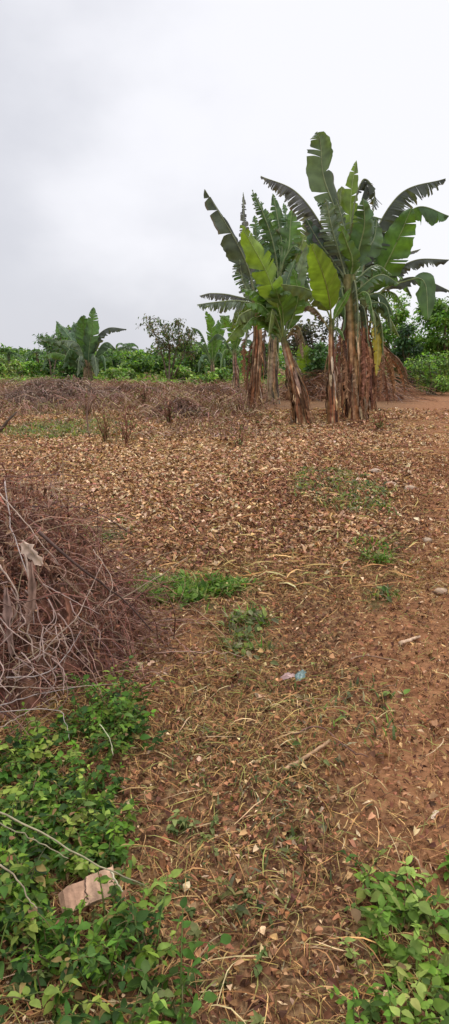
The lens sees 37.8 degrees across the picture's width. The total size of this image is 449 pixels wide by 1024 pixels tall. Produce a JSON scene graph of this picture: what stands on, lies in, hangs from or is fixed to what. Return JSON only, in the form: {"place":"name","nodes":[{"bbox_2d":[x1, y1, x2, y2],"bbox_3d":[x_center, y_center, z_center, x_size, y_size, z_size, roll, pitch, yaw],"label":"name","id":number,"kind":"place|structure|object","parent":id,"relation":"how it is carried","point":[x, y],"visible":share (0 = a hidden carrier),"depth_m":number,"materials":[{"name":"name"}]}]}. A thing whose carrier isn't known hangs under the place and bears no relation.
{"place":"outdoors","nodes":[
{"label":"outdoors","id":0,"kind":"place"},
{"bbox_2d":[0,362,448,1023],"bbox_3d":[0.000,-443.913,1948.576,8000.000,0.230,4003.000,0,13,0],"label":"ground","id":1,"kind":"structure","parent":0,"point":[442,402],"depth_m":2.46,"materials":[{"name":"soil"}]},
{"bbox_2d":[0,412,16,431],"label":"stick","id":2,"kind":"object","parent":1,"relation":"on","point":[4,425],"visible":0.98,"depth_m":6.96,"materials":[{"name":"brown wood"}]},
{"bbox_2d":[0,347,25,366],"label":"palm tree","id":3,"kind":"object","parent":1,"relation":"on","point":[9,353],"visible":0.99,"depth_m":63.80,"materials":[{"name":"green plant"}]},
{"bbox_2d":[0,358,26,378],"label":"bush","id":4,"kind":"object","parent":1,"relation":"on","point":[5,369],"visible":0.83,"depth_m":54.41,"materials":[{"name":"green plant"}]},
{"bbox_2d":[22,349,46,362],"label":"palm tree","id":5,"kind":"object","parent":1,"relation":"on","point":[29,353],"visible":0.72,"depth_m":69.63,"materials":[{"name":"green plant"}]},
{"bbox_2d":[18,358,52,377],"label":"bush","id":6,"kind":"object","parent":1,"relation":"on","point":[36,367],"visible":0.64,"depth_m":56.11,"materials":[{"name":"green plant"}]},
{"bbox_2d":[32,326,68,377],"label":"sparse tree","id":7,"kind":"object","parent":1,"relation":"on","point":[49,349],"visible":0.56,"depth_m":50.34,"materials":[{"name":"green plant"}]},
{"bbox_2d":[39,324,75,372],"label":"banana plant","id":8,"kind":"object","parent":1,"relation":"on","point":[44,364],"visible":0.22,"depth_m":55.23,"materials":[{"name":"green plant"}]},
{"bbox_2d":[38,348,91,375],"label":"bush","id":9,"kind":"object","parent":1,"relation":"on","point":[52,363],"visible":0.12,"depth_m":55.75,"materials":[{"name":"green plant"}]},
{"bbox_2d":[0,416,132,439],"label":"grass patch","id":10,"kind":"object","parent":1,"relation":"on","point":[58,427],"visible":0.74,"depth_m":14.35,"materials":[{"name":"green plant"}]},
{"bbox_2d":[51,359,82,379],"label":"bush","id":11,"kind":"object","parent":1,"relation":"on","point":[72,371],"visible":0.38,"depth_m":48.23,"materials":[{"name":"green plant"}]},
{"bbox_2d":[0,374,136,408],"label":"brush mound","id":12,"kind":"object","parent":1,"relation":"on","point":[43,387],"visible":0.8,"depth_m":22.06,"materials":[{"name":"brown plant"}]},
{"bbox_2d":[38,307,125,383],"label":"banana plant","id":13,"kind":"object","parent":1,"relation":"on","point":[79,346],"visible":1,"depth_m":44.50,"materials":[{"name":"green plant"}]},
{"bbox_2d":[73,388,97,414],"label":"dry weed","id":14,"kind":"object","parent":1,"relation":"on","point":[84,407],"visible":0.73,"depth_m":17.46,"materials":[{"name":"brown plant"}]},
{"bbox_2d":[86,395,90,433],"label":"dry stalk","id":15,"kind":"object","parent":1,"relation":"on","point":[87,415],"visible":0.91,"depth_m":13.71,"materials":[{"name":"brown plant"}]},
{"bbox_2d":[91,400,115,442],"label":"dry weed","id":16,"kind":"object","parent":1,"relation":"on","point":[105,425],"visible":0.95,"depth_m":11.96,"materials":[{"name":"brown plant"}]},
{"bbox_2d":[78,515,136,542],"bbox_3d":[-1.060,0.153,5.955,0.599,0.141,0.949,0,13,0],"label":"grass patch","id":17,"kind":"object","parent":1,"relation":"on","point":[111,530],"visible":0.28,"depth_m":5.78,"materials":[{"name":"green plant"}]},
{"bbox_2d":[92,348,123,377],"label":"bush","id":18,"kind":"object","parent":1,"relation":"on","point":[116,360],"visible":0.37,"depth_m":57.88,"materials":[{"name":"green plant"}]},
{"bbox_2d":[0,653,231,1023],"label":"green weeds","id":19,"kind":"object","parent":1,"relation":"on","point":[95,964],"visible":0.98,"depth_m":1.87,"materials":[{"name":"green plant"}]},
{"bbox_2d":[0,864,36,908],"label":"stalk","id":20,"kind":"object","parent":19,"relation":"on","point":[12,873],"visible":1,"depth_m":1.67,"materials":[{"name":"grey wood"}]},
{"bbox_2d":[0,823,67,858],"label":"stalk","id":21,"kind":"object","parent":19,"relation":"on","point":[32,839],"visible":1,"depth_m":1.76,"materials":[{"name":"grey wood"}]},
{"bbox_2d":[0,812,143,885],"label":"stalk","id":22,"kind":"object","parent":19,"relation":"on","point":[28,826],"visible":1,"depth_m":1.76,"materials":[{"name":"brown wood"}]},
{"bbox_2d":[58,865,116,912],"bbox_3d":[-0.373,1.034,1.787,0.166,0.094,0.078,-2,13,-9],"label":"wood block","id":23,"kind":"object","parent":19,"relation":"on","point":[74,894],"depth_m":1.78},
{"bbox_2d":[110,871,122,891],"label":"stalk","id":24,"kind":"object","parent":19,"relation":"on","point":[114,879],"visible":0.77,"depth_m":1.74,"materials":[{"name":"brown wood"}]},
{"bbox_2d":[99,367,138,381],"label":"bush","id":25,"kind":"object","parent":1,"relation":"on","point":[118,372],"visible":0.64,"depth_m":48.71,"materials":[{"name":"green plant"}]},
{"bbox_2d":[111,402,141,443],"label":"dry weed","id":26,"kind":"object","parent":1,"relation":"on","point":[125,435],"visible":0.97,"depth_m":11.98,"materials":[{"name":"brown plant"}]},
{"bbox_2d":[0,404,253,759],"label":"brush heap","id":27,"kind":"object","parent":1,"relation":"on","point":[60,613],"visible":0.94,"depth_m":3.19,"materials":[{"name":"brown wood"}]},
{"bbox_2d":[0,474,77,477],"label":"stick","id":28,"kind":"object","parent":27,"relation":"on","point":[36,475],"visible":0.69,"depth_m":3.79,"materials":[{"name":"brown wood"}]},
{"bbox_2d":[12,505,133,535],"bbox_3d":[-0.846,0.057,3.763,0.762,0.298,0.047,-10,17,-38],"label":"stick","id":29,"kind":"object","parent":27,"relation":"on","point":[79,507],"visible":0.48,"depth_m":3.77,"materials":[{"name":"brown wood"}]},
{"bbox_2d":[36,530,152,631],"bbox_3d":[-0.599,0.335,3.051,0.519,0.524,0.080,-2,13,-7],"label":"stick","id":30,"kind":"object","parent":27,"relation":"on","point":[47,539],"visible":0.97,"depth_m":2.99,"materials":[{"name":"brown wood"}]},
{"bbox_2d":[113,343,144,375],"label":"palm tree","id":31,"kind":"object","parent":1,"relation":"on","point":[127,346],"visible":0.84,"depth_m":63.80,"materials":[{"name":"green plant"}]},
{"bbox_2d":[3,809,267,1023],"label":"green seedlings","id":32,"kind":"object","parent":1,"relation":"on","point":[195,932],"visible":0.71,"depth_m":1.73,"materials":[{"name":"green plant"}]},
{"bbox_2d":[117,349,158,378],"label":"bush","id":33,"kind":"object","parent":1,"relation":"on","point":[141,364],"visible":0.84,"depth_m":54.12,"materials":[{"name":"green plant"}]},
{"bbox_2d":[104,382,175,399],"bbox_3d":[-3.890,-5.061,27.732,4.360,0.862,3.434,0,13,0],"label":"brush mound","id":34,"kind":"object","parent":1,"relation":"on","point":[127,387],"visible":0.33,"depth_m":27.49,"materials":[{"name":"brown plant"}]},
{"bbox_2d":[134,384,150,407],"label":"dry weed","id":35,"kind":"object","parent":1,"relation":"on","point":[142,397],"visible":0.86,"depth_m":21.44,"materials":[{"name":"brown plant"}]},
{"bbox_2d":[0,378,288,441],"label":"dry brush","id":36,"kind":"object","parent":1,"relation":"on","point":[218,402],"visible":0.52,"depth_m":19.05,"materials":[{"name":"brown plant"}]},
{"bbox_2d":[145,345,181,377],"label":"bush","id":37,"kind":"object","parent":1,"relation":"on","point":[159,367],"visible":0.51,"depth_m":57.85,"materials":[{"name":"green plant"}]},
{"bbox_2d":[158,401,175,424],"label":"dry weed","id":38,"kind":"object","parent":1,"relation":"on","point":[167,413],"visible":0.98,"depth_m":15.72,"materials":[{"name":"brown plant"}]},
{"bbox_2d":[136,313,198,382],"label":"sparse tree","id":39,"kind":"object","parent":1,"relation":"on","point":[178,342],"visible":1,"depth_m":44.44,"materials":[{"name":"green plant"}]},
{"bbox_2d":[139,614,205,624],"bbox_3d":[-0.736,0.497,4.266,0.245,0.044,1.662,-11,17,-39],"label":"stick","id":40,"kind":"object","parent":1,"relation":"on","point":[174,620],"visible":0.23,"depth_m":3.76,"materials":[{"name":"brown wood"}]},
{"bbox_2d":[132,395,216,417],"bbox_3d":[-1.333,-2.817,17.922,2.785,0.777,2.184,0,13,0],"label":"brush mound","id":41,"kind":"object","parent":1,"relation":"on","point":[180,402],"visible":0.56,"depth_m":17.73,"materials":[{"name":"brown plant"}]},
{"bbox_2d":[159,364,195,382],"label":"bush","id":42,"kind":"object","parent":1,"relation":"on","point":[185,371],"visible":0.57,"depth_m":46.32,"materials":[{"name":"green plant"}]},
{"bbox_2d":[174,339,209,375],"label":"bush","id":43,"kind":"object","parent":1,"relation":"on","point":[185,361],"visible":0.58,"depth_m":53.89,"materials":[{"name":"green plant"}]},
{"bbox_2d":[119,565,266,613],"bbox_3d":[-0.290,0.496,4.357,1.176,0.140,0.823,0,13,0],"label":"grass patch","id":44,"kind":"object","parent":1,"relation":"on","point":[216,583],"visible":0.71,"depth_m":4.33,"materials":[{"name":"green plant"}]},
{"bbox_2d":[188,604,225,636],"bbox_3d":[-0.111,0.625,3.833,0.013,0.017,0.567,-6,14,-25],"label":"stick","id":45,"kind":"object","parent":1,"relation":"on","point":[206,618],"visible":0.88,"depth_m":3.84,"materials":[{"name":"brown wood"}]},
{"bbox_2d":[0,371,415,388],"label":"undergrowth","id":46,"kind":"object","parent":1,"relation":"on","point":[151,377],"visible":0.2,"depth_m":44.64,"materials":[{"name":"green plant"}]},
{"bbox_2d":[172,382,244,399],"bbox_3d":[-0.377,-5.053,27.636,3.801,0.799,2.955,0,13,0],"label":"brush mound","id":47,"kind":"object","parent":1,"relation":"on","point":[215,386],"visible":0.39,"depth_m":27.36,"materials":[{"name":"brown plant"}]},
{"bbox_2d":[191,311,232,371],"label":"banana plant","id":48,"kind":"object","parent":1,"relation":"on","point":[214,354],"visible":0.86,"depth_m":42.42,"materials":[{"name":"green plant"}]},
{"bbox_2d":[188,366,241,383],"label":"bush","id":49,"kind":"object","parent":1,"relation":"on","point":[217,374],"visible":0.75,"depth_m":40.85,"materials":[{"name":"green plant"}]},
{"bbox_2d":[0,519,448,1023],"bbox_3d":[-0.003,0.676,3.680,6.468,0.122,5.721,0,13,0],"label":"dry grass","id":50,"kind":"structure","parent":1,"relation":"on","point":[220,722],"depth_m":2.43,"materials":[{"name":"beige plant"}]},
{"bbox_2d":[0,407,448,604],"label":"leaf litter","id":51,"kind":"object","parent":1,"relation":"on","point":[328,439],"visible":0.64,"depth_m":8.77,"materials":[{"name":"brown plant"}]},
{"bbox_2d":[0,342,448,375],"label":"treeline","id":52,"kind":"object","parent":1,"relation":"on","point":[239,356],"visible":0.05,"depth_m":73.90,"materials":[{"name":"green plant"}]},
{"bbox_2d":[0,449,448,1023],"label":"plant crumbs","id":53,"kind":"object","parent":1,"relation":"on","point":[318,929],"visible":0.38,"depth_m":2.66,"materials":[{"name":"brown plant"}]},
{"bbox_2d":[203,341,247,378],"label":"bush","id":54,"kind":"object","parent":1,"relation":"on","point":[228,360],"visible":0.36,"depth_m":52.11,"materials":[{"name":"green plant"}]},
{"bbox_2d":[209,308,251,388],"bbox_3d":[0.108,-7.807,31.823,2.611,4.209,1.673,5,14,20],"label":"banana plant","id":55,"kind":"object","parent":1,"relation":"on","point":[234,353],"visible":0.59,"depth_m":31.94,"materials":[{"name":"green plant"}]},
{"bbox_2d":[197,189,274,411],"bbox_3d":[0.464,-5.979,18.963,2.486,6.291,1.314,0,13,0],"label":"banana plant","id":56,"kind":"object","parent":1,"relation":"on","point":[230,244],"visible":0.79,"depth_m":18.83,"materials":[{"name":"green plant"}]},
{"bbox_2d":[232,430,246,447],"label":"dry weed","id":57,"kind":"object","parent":1,"relation":"on","point":[240,441],"visible":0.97,"depth_m":11.50,"materials":[{"name":"brown plant"}]},
{"bbox_2d":[203,600,282,668],"bbox_3d":[0.094,0.647,3.673,0.493,0.128,0.867,0,13,0],"label":"grass patch","id":58,"kind":"object","parent":1,"relation":"on","point":[258,616],"visible":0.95,"depth_m":3.62,"materials":[{"name":"green plant"}]},
{"bbox_2d":[239,343,283,384],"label":"bush","id":59,"kind":"object","parent":1,"relation":"on","point":[265,374],"visible":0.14,"depth_m":44.70,"materials":[{"name":"green plant"}]},
{"bbox_2d":[156,661,372,1023],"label":"grass patch","id":60,"kind":"object","parent":1,"relation":"on","point":[293,833],"visible":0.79,"depth_m":2.31,"materials":[{"name":"brown plant"}]},
{"bbox_2d":[240,225,314,423],"bbox_3d":[1.200,-4.240,15.498,2.293,4.445,1.090,-7,15,-28],"label":"banana plant","id":61,"kind":"object","parent":1,"relation":"on","point":[277,306],"visible":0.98,"depth_m":15.23,"materials":[{"name":"green plant"}]},
{"bbox_2d":[245,190,316,403],"bbox_3d":[1.964,-7.370,23.030,2.820,7.209,1.413,0,13,0],"label":"banana plant","id":62,"kind":"object","parent":1,"relation":"on","point":[285,246],"visible":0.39,"depth_m":22.61,"materials":[{"name":"green plant"}]},
{"bbox_2d":[280,672,294,679],"bbox_3d":[0.304,0.785,3.135,0.076,0.025,0.045,0,13,0],"label":"plastic scrap","id":63,"kind":"object","parent":1,"relation":"on","point":[287,675],"visible":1,"depth_m":3.13,"materials":[{"name":"pink plastic"}]},
{"bbox_2d":[295,669,306,680],"bbox_3d":[0.365,0.781,3.133,0.053,0.030,0.101,6,14,25],"label":"plastic scrap","id":64,"kind":"object","parent":1,"relation":"on","point":[300,674],"visible":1,"depth_m":3.12,"materials":[{"name":"blue plastic"}]},
{"bbox_2d":[293,343,318,373],"bbox_3d":[3.356,-5.728,26.933,1.445,2.298,0.968,-8,15,-30],"label":"banana sucker","id":65,"kind":"object","parent":1,"relation":"on","point":[305,359],"visible":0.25,"depth_m":26.39,"materials":[{"name":"green plant"}]},
{"bbox_2d":[283,739,330,770],"bbox_3d":[0.320,0.936,2.517,0.229,0.063,0.022,-8,15,-31],"label":"stick","id":66,"kind":"object","parent":1,"relation":"on","point":[306,756],"visible":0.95,"depth_m":2.51,"materials":[{"name":"brown wood"}]},
{"bbox_2d":[286,316,336,374],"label":"shrub","id":67,"kind":"object","parent":1,"relation":"on","point":[308,334],"visible":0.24,"depth_m":28.74,"materials":[{"name":"green plant"}]},
{"bbox_2d":[303,339,327,382],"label":"bush","id":68,"kind":"object","parent":1,"relation":"on","point":[318,360],"visible":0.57,"depth_m":26.16,"materials":[{"name":"green plant"}]},
{"bbox_2d":[281,243,350,423],"bbox_3d":[1.913,-3.804,14.858,1.220,3.912,2.407,7,15,28],"label":"banana plant","id":69,"kind":"object","parent":1,"relation":"on","point":[325,286],"visible":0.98,"depth_m":14.84,"materials":[{"name":"green plant"}]},
{"bbox_2d":[260,131,398,420],"bbox_3d":[2.537,-5.561,16.091,3.414,6.696,1.423,0,13,0],"label":"banana plant","id":70,"kind":"object","parent":1,"relation":"on","point":[351,243],"visible":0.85,"depth_m":15.80,"materials":[{"name":"green plant"}]},
{"bbox_2d":[293,726,368,757],"bbox_3d":[0.430,0.900,2.599,0.312,0.027,0.084,7,15,29],"label":"stick","id":71,"kind":"object","parent":1,"relation":"on","point":[294,734],"visible":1,"depth_m":2.63,"materials":[{"name":"brown wood"}]},
{"bbox_2d":[244,369,447,403],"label":"brush mound","id":72,"kind":"object","parent":1,"relation":"on","point":[316,389],"visible":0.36,"depth_m":25.65,"materials":[{"name":"brown plant"}]},
{"bbox_2d":[285,464,425,520],"bbox_3d":[1.508,-0.279,7.780,1.711,0.164,3.255,0,13,0],"label":"grass patch","id":73,"kind":"object","parent":1,"relation":"on","point":[383,489],"visible":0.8,"depth_m":7.72,"materials":[{"name":"green plant"}]},
{"bbox_2d":[294,653,420,757],"bbox_3d":[0.582,0.825,2.928,0.554,0.093,0.922,0,13,0],"label":"grass patch","id":74,"kind":"object","parent":1,"relation":"on","point":[405,691],"visible":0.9,"depth_m":2.87,"materials":[{"name":"green plant"}]},
{"bbox_2d":[336,262,381,407],"bbox_3d":[4.245,-6.066,21.022,2.494,5.586,0.993,-2,13,-10],"label":"banana plant","id":75,"kind":"object","parent":1,"relation":"on","point":[342,400],"visible":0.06,"depth_m":21.11,"materials":[{"name":"brown plant"}]},
{"bbox_2d":[349,655,399,661],"bbox_3d":[0.761,0.747,3.348,0.255,0.014,0.065,0,13,0],"label":"stick","id":76,"kind":"object","parent":1,"relation":"on","point":[373,656],"visible":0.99,"depth_m":3.35,"materials":[{"name":"brown wood"}]},
{"bbox_2d":[370,468,381,473],"bbox_3d":[2.080,-0.552,9.072,0.201,0.105,0.149,5,14,22],"label":"stone","id":77,"kind":"object","parent":1,"relation":"on","point":[375,470],"visible":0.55,"depth_m":9.02,"materials":[{"name":"beige stone"}]},
{"bbox_2d":[342,534,412,564],"bbox_3d":[1.189,0.290,5.229,0.520,0.132,0.810,0,13,0],"label":"grass patch","id":78,"kind":"object","parent":1,"relation":"on","point":[381,557],"visible":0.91,"depth_m":5.08,"materials":[{"name":"green plant"}]},
{"bbox_2d":[371,414,386,428],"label":"dry weed","id":79,"kind":"object","parent":1,"relation":"on","point":[380,422],"visible":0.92,"depth_m":14.63,"materials":[{"name":"brown plant"}]},
{"bbox_2d":[363,583,401,602],"bbox_3d":[1.025,0.525,4.227,0.263,0.085,0.266,0,13,0],"label":"grass patch","id":80,"kind":"object","parent":1,"relation":"on","point":[383,589],"visible":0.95,"depth_m":4.24,"materials":[{"name":"green plant"}]},
{"bbox_2d":[318,845,448,1023],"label":"bright weeds","id":81,"kind":"object","parent":1,"relation":"on","point":[414,909],"visible":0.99,"depth_m":1.65,"materials":[{"name":"green plant"}]},
{"bbox_2d":[370,291,421,382],"bbox_3d":[9.532,-9.572,36.759,3.038,5.440,3.138,7,15,29],"label":"bush","id":82,"kind":"object","parent":1,"relation":"on","point":[399,317],"visible":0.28,"depth_m":36.20,"materials":[{"name":"green plant"}]},
{"bbox_2d":[356,178,448,410],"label":"banana plant","id":83,"kind":"object","parent":1,"relation":"on","point":[395,243],"visible":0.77,"depth_m":18.20,"materials":[{"name":"green plant"}]},
{"bbox_2d":[384,323,423,391],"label":"bush","id":84,"kind":"object","parent":1,"relation":"on","point":[403,350],"visible":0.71,"depth_m":32.60,"materials":[{"name":"green plant"}]},
{"bbox_2d":[398,635,420,645],"bbox_3d":[1.019,0.701,3.595,0.179,0.026,0.031,-9,16,-35],"label":"stick","id":85,"kind":"object","parent":1,"relation":"on","point":[410,639],"visible":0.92,"depth_m":3.58,"materials":[{"name":"brown wood"}]},
{"bbox_2d":[403,485,417,490],"bbox_3d":[2.209,-0.275,7.796,0.169,0.090,0.125,0,13,0],"label":"stone","id":86,"kind":"object","parent":1,"relation":"on","point":[411,487],"visible":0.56,"depth_m":7.76,"materials":[{"name":"beige stone"}]},
{"bbox_2d":[398,370,428,387],"bbox_3d":[11.732,-8.082,39.554,6.799,1.337,4.901,0,13,0],"label":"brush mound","id":87,"kind":"object","parent":1,"relation":"on","point":[413,382],"visible":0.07,"depth_m":38.69,"materials":[{"name":"green plant"}]},
{"bbox_2d":[402,350,448,394],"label":"bush","id":88,"kind":"object","parent":1,"relation":"on","point":[425,366],"visible":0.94,"depth_m":30.14,"materials":[{"name":"green plant"}]},
{"bbox_2d":[404,296,448,391],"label":"bush","id":89,"kind":"object","parent":1,"relation":"on","point":[432,342],"visible":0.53,"depth_m":33.76,"materials":[{"name":"green plant"}]},
{"bbox_2d":[422,537,432,542],"bbox_3d":[1.707,0.241,5.524,0.102,0.049,0.074,0,13,0],"label":"stone","id":90,"kind":"object","parent":1,"relation":"on","point":[425,539],"visible":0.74,"depth_m":5.50,"materials":[{"name":"beige stone"}]},
{"bbox_2d":[431,810,438,818],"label":"fallen leaf","id":91,"kind":"object","parent":1,"relation":"on","point":[433,815],"visible":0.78,"depth_m":2.19,"materials":[{"name":"beige plant"}]},
{"bbox_2d":[434,588,447,594],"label":"stone","id":92,"kind":"object","parent":1,"relation":"on","point":[438,591],"visible":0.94,"depth_m":4.30,"materials":[{"name":"beige stone"}]},
{"bbox_2d":[0,0,448,359],"label":"sky","id":93,"kind":"structure","parent":0,"point":[117,117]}
]}

